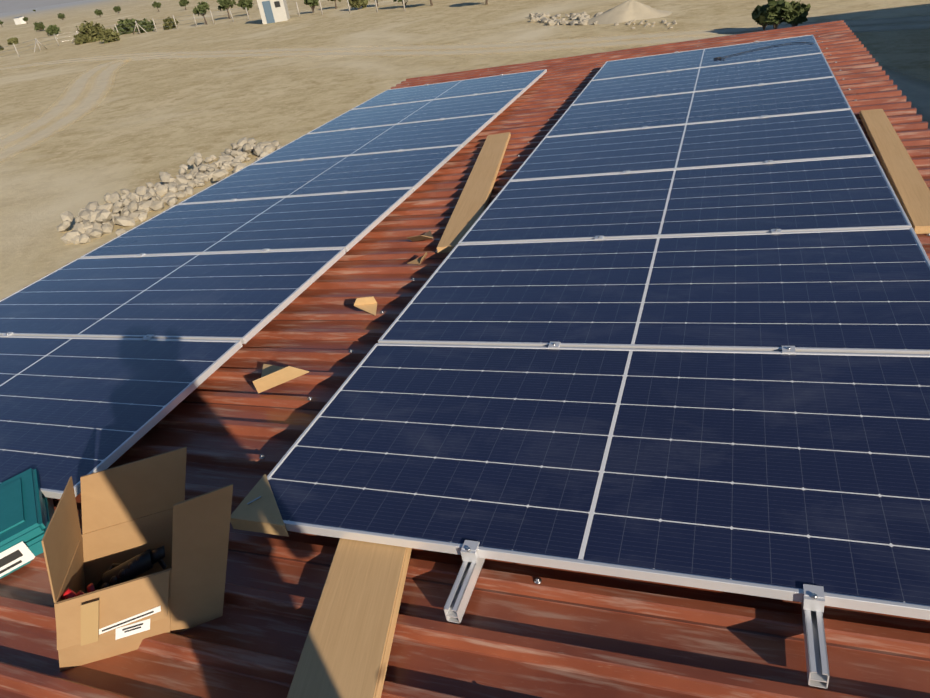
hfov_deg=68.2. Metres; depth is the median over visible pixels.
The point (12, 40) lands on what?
bush
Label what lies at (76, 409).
solar panel glass
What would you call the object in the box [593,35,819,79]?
solar panel glass
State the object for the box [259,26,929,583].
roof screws
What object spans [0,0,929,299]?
ground
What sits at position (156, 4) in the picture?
tree
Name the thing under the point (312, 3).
tree
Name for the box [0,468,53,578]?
tool case
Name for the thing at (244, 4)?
tree
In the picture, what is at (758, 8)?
tree
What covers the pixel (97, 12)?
tree
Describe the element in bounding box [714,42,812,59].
mc cable
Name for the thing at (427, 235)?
scrap
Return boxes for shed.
[257,0,289,23]
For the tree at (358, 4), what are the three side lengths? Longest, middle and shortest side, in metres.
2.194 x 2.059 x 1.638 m
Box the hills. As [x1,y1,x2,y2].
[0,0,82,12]
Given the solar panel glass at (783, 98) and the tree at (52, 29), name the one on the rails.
the solar panel glass at (783, 98)
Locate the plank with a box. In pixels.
[859,109,929,233]
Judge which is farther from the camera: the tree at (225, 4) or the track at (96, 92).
the tree at (225, 4)
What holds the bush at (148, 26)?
on the ground
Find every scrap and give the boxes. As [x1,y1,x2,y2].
[253,364,308,392]
[354,296,376,315]
[407,231,432,240]
[407,252,426,264]
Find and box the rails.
[444,557,829,688]
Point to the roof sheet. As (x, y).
(520, 632)
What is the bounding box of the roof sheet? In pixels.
[0,20,929,697]
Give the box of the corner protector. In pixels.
[230,474,288,536]
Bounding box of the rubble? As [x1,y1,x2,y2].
[529,11,676,28]
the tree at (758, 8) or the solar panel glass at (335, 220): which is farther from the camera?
the tree at (758, 8)
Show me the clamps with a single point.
(814, 597)
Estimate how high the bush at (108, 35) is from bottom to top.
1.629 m
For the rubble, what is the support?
on the ground
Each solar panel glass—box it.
[0,249,341,336]
[0,337,236,490]
[85,189,409,255]
[182,146,457,202]
[255,114,494,162]
[268,345,929,606]
[310,89,522,132]
[353,70,543,108]
[382,229,929,349]
[461,156,907,241]
[512,110,871,178]
[547,77,848,135]
[573,54,831,103]
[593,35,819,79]
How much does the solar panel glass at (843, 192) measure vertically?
0.016 m
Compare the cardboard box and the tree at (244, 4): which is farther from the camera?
the tree at (244, 4)
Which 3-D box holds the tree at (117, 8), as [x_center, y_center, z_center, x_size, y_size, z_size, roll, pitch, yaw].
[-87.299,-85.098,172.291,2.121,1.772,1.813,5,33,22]
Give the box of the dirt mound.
[587,0,671,24]
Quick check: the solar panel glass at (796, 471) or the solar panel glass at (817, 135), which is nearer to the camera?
the solar panel glass at (796, 471)
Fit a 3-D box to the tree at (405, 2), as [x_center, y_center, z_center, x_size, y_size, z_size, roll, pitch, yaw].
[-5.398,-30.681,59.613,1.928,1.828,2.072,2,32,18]
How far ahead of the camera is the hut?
225.93 m
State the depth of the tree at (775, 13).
24.30 m
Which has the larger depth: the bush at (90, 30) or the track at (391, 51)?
the bush at (90, 30)
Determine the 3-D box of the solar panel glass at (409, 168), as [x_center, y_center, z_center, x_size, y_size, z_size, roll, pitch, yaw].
[-1.308,-1.574,6.207,2.320,0.015,1.110,1,32,21]
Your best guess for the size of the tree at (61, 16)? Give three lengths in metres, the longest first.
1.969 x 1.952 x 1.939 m
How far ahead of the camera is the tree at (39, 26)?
135.31 m
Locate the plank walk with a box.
[436,132,510,252]
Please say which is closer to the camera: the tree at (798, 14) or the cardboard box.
the cardboard box
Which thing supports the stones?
on the ground
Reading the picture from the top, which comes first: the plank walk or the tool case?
the plank walk
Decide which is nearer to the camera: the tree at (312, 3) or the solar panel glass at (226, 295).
the solar panel glass at (226, 295)
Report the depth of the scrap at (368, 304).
3.73 m
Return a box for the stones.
[56,137,282,243]
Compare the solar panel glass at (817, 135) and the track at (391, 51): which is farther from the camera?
the track at (391, 51)
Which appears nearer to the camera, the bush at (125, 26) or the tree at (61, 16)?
the bush at (125, 26)
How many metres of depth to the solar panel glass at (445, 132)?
7.07 m
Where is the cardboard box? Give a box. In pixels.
[41,447,232,670]
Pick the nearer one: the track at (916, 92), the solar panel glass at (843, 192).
the solar panel glass at (843, 192)
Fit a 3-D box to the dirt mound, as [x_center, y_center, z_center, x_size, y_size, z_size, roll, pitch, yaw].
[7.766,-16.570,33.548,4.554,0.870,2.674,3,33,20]
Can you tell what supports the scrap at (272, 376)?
on the roof
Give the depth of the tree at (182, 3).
129.81 m
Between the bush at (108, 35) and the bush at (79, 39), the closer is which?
the bush at (108, 35)
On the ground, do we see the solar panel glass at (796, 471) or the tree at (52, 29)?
the tree at (52, 29)
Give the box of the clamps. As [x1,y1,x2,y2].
[2,41,824,612]
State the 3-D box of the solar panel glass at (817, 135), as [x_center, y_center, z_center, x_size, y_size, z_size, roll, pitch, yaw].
[1.599,-1.508,5.080,2.320,0.016,1.110,2,32,21]
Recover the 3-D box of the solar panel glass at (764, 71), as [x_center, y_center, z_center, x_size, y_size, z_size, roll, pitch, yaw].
[2.334,-2.712,6.907,2.320,0.016,1.110,2,32,21]
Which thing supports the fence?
on the ground
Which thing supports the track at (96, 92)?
on the ground
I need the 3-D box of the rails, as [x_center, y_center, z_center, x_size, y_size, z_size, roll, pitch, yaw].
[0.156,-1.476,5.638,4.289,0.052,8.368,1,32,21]
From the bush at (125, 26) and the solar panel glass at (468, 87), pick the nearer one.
the solar panel glass at (468, 87)
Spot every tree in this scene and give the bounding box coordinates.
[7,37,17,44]
[33,21,44,30]
[46,24,60,35]
[57,13,65,19]
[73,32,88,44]
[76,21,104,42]
[94,9,102,16]
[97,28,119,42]
[113,6,120,12]
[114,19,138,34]
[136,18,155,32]
[152,1,161,11]
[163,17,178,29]
[178,0,188,9]
[193,1,209,23]
[216,0,235,18]
[236,0,252,14]
[304,0,318,12]
[348,0,368,8]
[393,0,407,5]
[751,4,769,29]
[755,0,792,28]
[782,0,810,26]
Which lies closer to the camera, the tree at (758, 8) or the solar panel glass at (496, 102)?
the solar panel glass at (496, 102)
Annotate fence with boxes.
[0,0,405,56]
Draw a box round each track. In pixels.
[0,15,929,69]
[0,52,182,160]
[672,35,929,128]
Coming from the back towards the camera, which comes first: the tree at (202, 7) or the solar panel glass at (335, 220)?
the tree at (202, 7)
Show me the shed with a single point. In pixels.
(272, 11)
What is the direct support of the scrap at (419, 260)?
on the roof
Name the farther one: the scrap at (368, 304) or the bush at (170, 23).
the bush at (170, 23)
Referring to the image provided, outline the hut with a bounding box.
[12,16,25,24]
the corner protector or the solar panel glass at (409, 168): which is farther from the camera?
the solar panel glass at (409, 168)
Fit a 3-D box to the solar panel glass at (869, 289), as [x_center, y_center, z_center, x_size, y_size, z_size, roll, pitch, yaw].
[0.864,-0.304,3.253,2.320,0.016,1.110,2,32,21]

